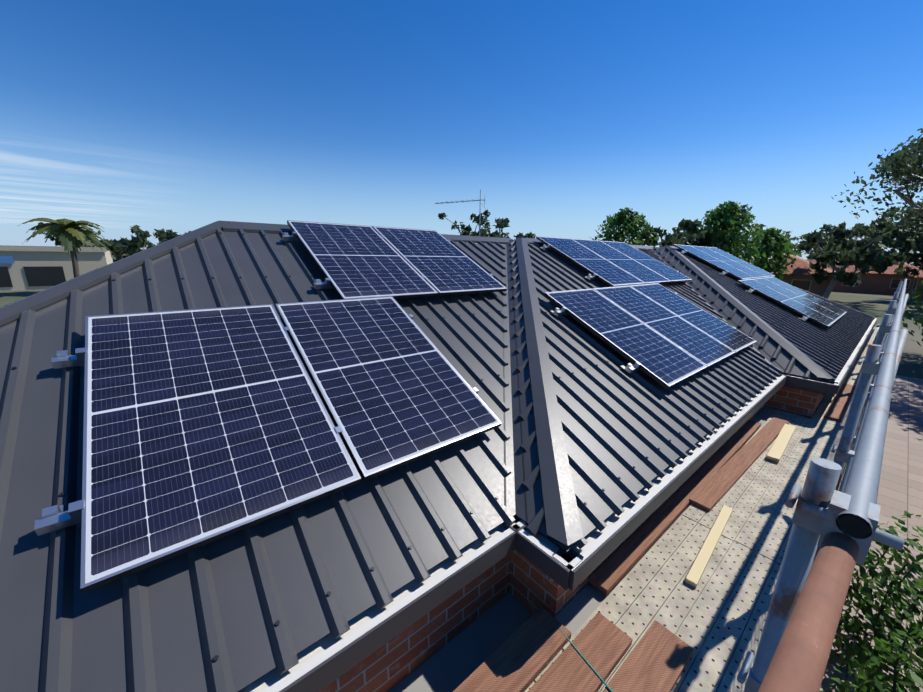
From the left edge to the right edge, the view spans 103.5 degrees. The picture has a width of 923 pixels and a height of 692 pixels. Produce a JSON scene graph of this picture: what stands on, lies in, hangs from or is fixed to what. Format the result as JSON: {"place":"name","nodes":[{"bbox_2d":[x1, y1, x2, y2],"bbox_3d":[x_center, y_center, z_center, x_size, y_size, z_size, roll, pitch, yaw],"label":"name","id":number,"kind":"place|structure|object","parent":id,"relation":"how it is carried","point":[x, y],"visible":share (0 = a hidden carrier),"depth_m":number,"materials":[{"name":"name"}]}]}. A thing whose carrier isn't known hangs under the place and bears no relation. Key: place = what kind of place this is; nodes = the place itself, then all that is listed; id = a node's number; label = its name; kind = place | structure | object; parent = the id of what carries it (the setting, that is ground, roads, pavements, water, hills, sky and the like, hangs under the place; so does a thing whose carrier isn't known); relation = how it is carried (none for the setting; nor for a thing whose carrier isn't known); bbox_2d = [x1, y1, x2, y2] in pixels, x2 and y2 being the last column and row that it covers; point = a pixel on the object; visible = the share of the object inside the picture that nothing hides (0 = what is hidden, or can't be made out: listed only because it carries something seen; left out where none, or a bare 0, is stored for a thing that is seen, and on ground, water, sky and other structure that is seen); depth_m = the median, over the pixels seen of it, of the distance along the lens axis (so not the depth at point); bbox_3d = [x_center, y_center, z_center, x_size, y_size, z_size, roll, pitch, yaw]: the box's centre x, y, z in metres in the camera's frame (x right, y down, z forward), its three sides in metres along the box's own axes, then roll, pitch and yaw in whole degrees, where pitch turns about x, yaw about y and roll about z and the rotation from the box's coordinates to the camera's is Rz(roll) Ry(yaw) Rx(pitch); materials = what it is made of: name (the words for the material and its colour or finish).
{"place":"outdoors","nodes":[
{"label":"outdoors","id":0,"kind":"place"},
{"bbox_2d":[0,249,922,490],"bbox_3d":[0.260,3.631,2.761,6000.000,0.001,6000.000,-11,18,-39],"label":"ground","id":1,"kind":"structure","parent":0,"point":[911,359],"depth_m":30.34,"materials":[{"name":"beige concrete"}]},
{"bbox_2d":[0,245,112,290],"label":"house","id":2,"kind":"structure","parent":1,"relation":"on","point":[34,267],"depth_m":35.84,"materials":[{"name":"beige paint"}]},
{"bbox_2d":[18,218,118,277],"bbox_3d":[-35.518,-8.225,33.456,5.857,6.682,5.934,-11,18,-39],"label":"palm","id":3,"kind":"object","parent":1,"relation":"on","point":[72,235],"visible":1,"depth_m":32.31,"materials":[{"name":"green plant"}]},
{"bbox_2d":[37,222,100,246],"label":"tree","id":4,"kind":"object","parent":1,"relation":"on","point":[57,241],"visible":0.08,"depth_m":66.57,"materials":[{"name":"green plant"}]},
{"bbox_2d":[84,225,155,261],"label":"tree","id":5,"kind":"object","parent":1,"relation":"on","point":[126,246],"visible":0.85,"depth_m":47.05,"materials":[{"name":"green plant"}]},
{"bbox_2d":[153,228,190,243],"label":"tree","id":6,"kind":"object","parent":1,"relation":"on","point":[162,235],"visible":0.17,"depth_m":55.71,"materials":[{"name":"green plant"}]},
{"bbox_2d":[438,210,535,239],"bbox_3d":[2.131,-6.876,28.955,5.645,7.683,7.014,-11,18,-39],"label":"gum tree","id":7,"kind":"object","parent":1,"relation":"on","point":[502,223],"visible":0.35,"depth_m":28.58,"materials":[{"name":"green plant"}]},
{"bbox_2d":[592,207,656,246],"bbox_3d":[17.635,-10.311,40.049,7.198,9.418,7.060,-11,18,-39],"label":"poplar tree","id":8,"kind":"object","parent":1,"relation":"on","point":[630,225],"visible":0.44,"depth_m":38.16,"materials":[{"name":"green plant"}]},
{"bbox_2d":[389,278,908,691],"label":"scaffold","id":9,"kind":"object","parent":1,"relation":"on","point":[734,559],"visible":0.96,"depth_m":1.95,"materials":[{"name":"metal"}]},
{"bbox_2d":[640,218,732,246],"bbox_3d":[21.279,-8.595,36.978,9.179,7.830,8.614,-11,18,-39],"label":"tree","id":10,"kind":"object","parent":1,"relation":"on","point":[694,236],"visible":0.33,"depth_m":34.64,"materials":[{"name":"green plant"}]},
{"bbox_2d":[664,227,726,241],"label":"tree","id":11,"kind":"object","parent":1,"relation":"on","point":[677,230],"visible":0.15,"depth_m":78.42,"materials":[{"name":"green plant"}]},
{"bbox_2d":[670,223,765,249],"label":"tree","id":12,"kind":"object","parent":1,"relation":"on","point":[684,233],"depth_m":53.85,"materials":[{"name":"green plant"}]},
{"bbox_2d":[685,200,765,265],"bbox_3d":[25.542,-9.203,35.969,7.063,9.570,6.853,-11,18,-39],"label":"poplar tree","id":13,"kind":"object","parent":1,"relation":"on","point":[729,219],"visible":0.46,"depth_m":34.00,"materials":[{"name":"green plant"}]},
{"bbox_2d":[738,227,801,279],"bbox_3d":[33.030,-8.974,39.554,5.762,7.646,5.376,2,14,4],"label":"poplar tree","id":14,"kind":"object","parent":1,"relation":"on","point":[773,237],"visible":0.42,"depth_m":38.21,"materials":[{"name":"green plant"}]},
{"bbox_2d":[775,231,809,256],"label":"tree","id":15,"kind":"object","parent":1,"relation":"on","point":[794,238],"visible":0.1,"depth_m":116.09,"materials":[{"name":"green plant"}]},
{"bbox_2d":[796,224,864,253],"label":"tree","id":16,"kind":"object","parent":1,"relation":"on","point":[815,247],"depth_m":82.84,"materials":[{"name":"green plant"}]},
{"bbox_2d":[816,215,895,265],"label":"tree","id":17,"kind":"object","parent":1,"relation":"on","point":[863,230],"visible":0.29,"depth_m":55.88,"materials":[{"name":"green plant"}]},
{"bbox_2d":[795,219,922,298],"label":"tree","id":18,"kind":"object","parent":1,"relation":"on","point":[865,259],"visible":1,"depth_m":36.92,"materials":[{"name":"green plant"}]},
{"bbox_2d":[819,510,922,691],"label":"shrubs","id":19,"kind":"object","parent":1,"relation":"on","point":[900,634],"visible":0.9,"depth_m":3.65,"materials":[{"name":"green plant"}]},
{"bbox_2d":[819,375,922,691],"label":"pavement","id":20,"kind":"structure","parent":1,"relation":"on","point":[900,490],"depth_m":6.80,"materials":[{"name":"beige concrete"}]},
{"bbox_2d":[882,204,922,237],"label":"gum tree","id":21,"kind":"object","parent":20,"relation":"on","point":[913,235],"visible":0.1,"depth_m":31.55,"materials":[{"name":"green plant"}]},
{"bbox_2d":[888,279,922,345],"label":"hedge tree","id":22,"kind":"object","parent":20,"relation":"on","point":[918,307],"visible":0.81,"depth_m":15.68,"materials":[{"name":"green plant"}]},
{"bbox_2d":[832,128,922,234],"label":"gum tree","id":23,"kind":"object","parent":1,"relation":"on","point":[906,162],"visible":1,"depth_m":15.00,"materials":[{"name":"green plant"}]},
{"bbox_2d":[832,262,922,294],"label":"house","id":24,"kind":"structure","parent":1,"relation":"on","point":[873,282],"depth_m":49.33,"materials":[{"name":"ceramic"}]},
{"bbox_2d":[894,230,922,277],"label":"tree","id":25,"kind":"object","parent":1,"relation":"on","point":[916,258],"visible":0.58,"depth_m":40.10,"materials":[{"name":"green plant"}]},
{"bbox_2d":[908,272,922,299],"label":"house","id":26,"kind":"structure","parent":1,"relation":"on","point":[914,285],"depth_m":42.90,"materials":[{"name":"ceramic"}]},
{"bbox_2d":[0,0,922,263],"label":"sky","id":27,"kind":"structure","parent":0,"point":[181,116],"materials":[{"name":"blue"}]},
{"bbox_2d":[320,386,825,691],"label":"brick walls","id":28,"kind":"structure","parent":0,"point":[409,650],"depth_m":2.07,"materials":[{"name":"brown brick"}]},
{"bbox_2d":[238,318,877,691],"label":"gutter fascia","id":29,"kind":"structure","parent":28,"relation":"on","point":[325,661],"depth_m":1.82,"materials":[{"name":"grey metal"}]},
{"bbox_2d":[0,221,873,691],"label":"roof","id":30,"kind":"structure","parent":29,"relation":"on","point":[584,439],"depth_m":2.08,"materials":[{"name":"black metal"}]},
{"bbox_2d":[34,220,846,592],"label":"solar panels","id":31,"kind":"object","parent":30,"relation":"on","point":[204,426],"visible":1,"depth_m":2.21,"materials":[{"name":"blue glass"}]},
{"bbox_2d":[435,189,486,235],"bbox_3d":[-0.077,-3.346,11.879,1.904,3.150,0.600,12,18,36],"label":"tv antenna","id":32,"kind":"object","parent":30,"relation":"on","point":[473,201],"visible":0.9,"depth_m":11.24,"materials":[{"name":"metal"}]},
{"bbox_2d":[768,254,835,296],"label":"house","id":33,"kind":"structure","parent":0,"point":[800,276],"depth_m":41.41,"materials":[{"name":"ceramic"}]},
{"bbox_2d":[807,259,842,269],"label":"house","id":34,"kind":"structure","parent":0,"point":[812,260],"depth_m":68.75,"materials":[{"name":"brown ceramic"}]}
]}

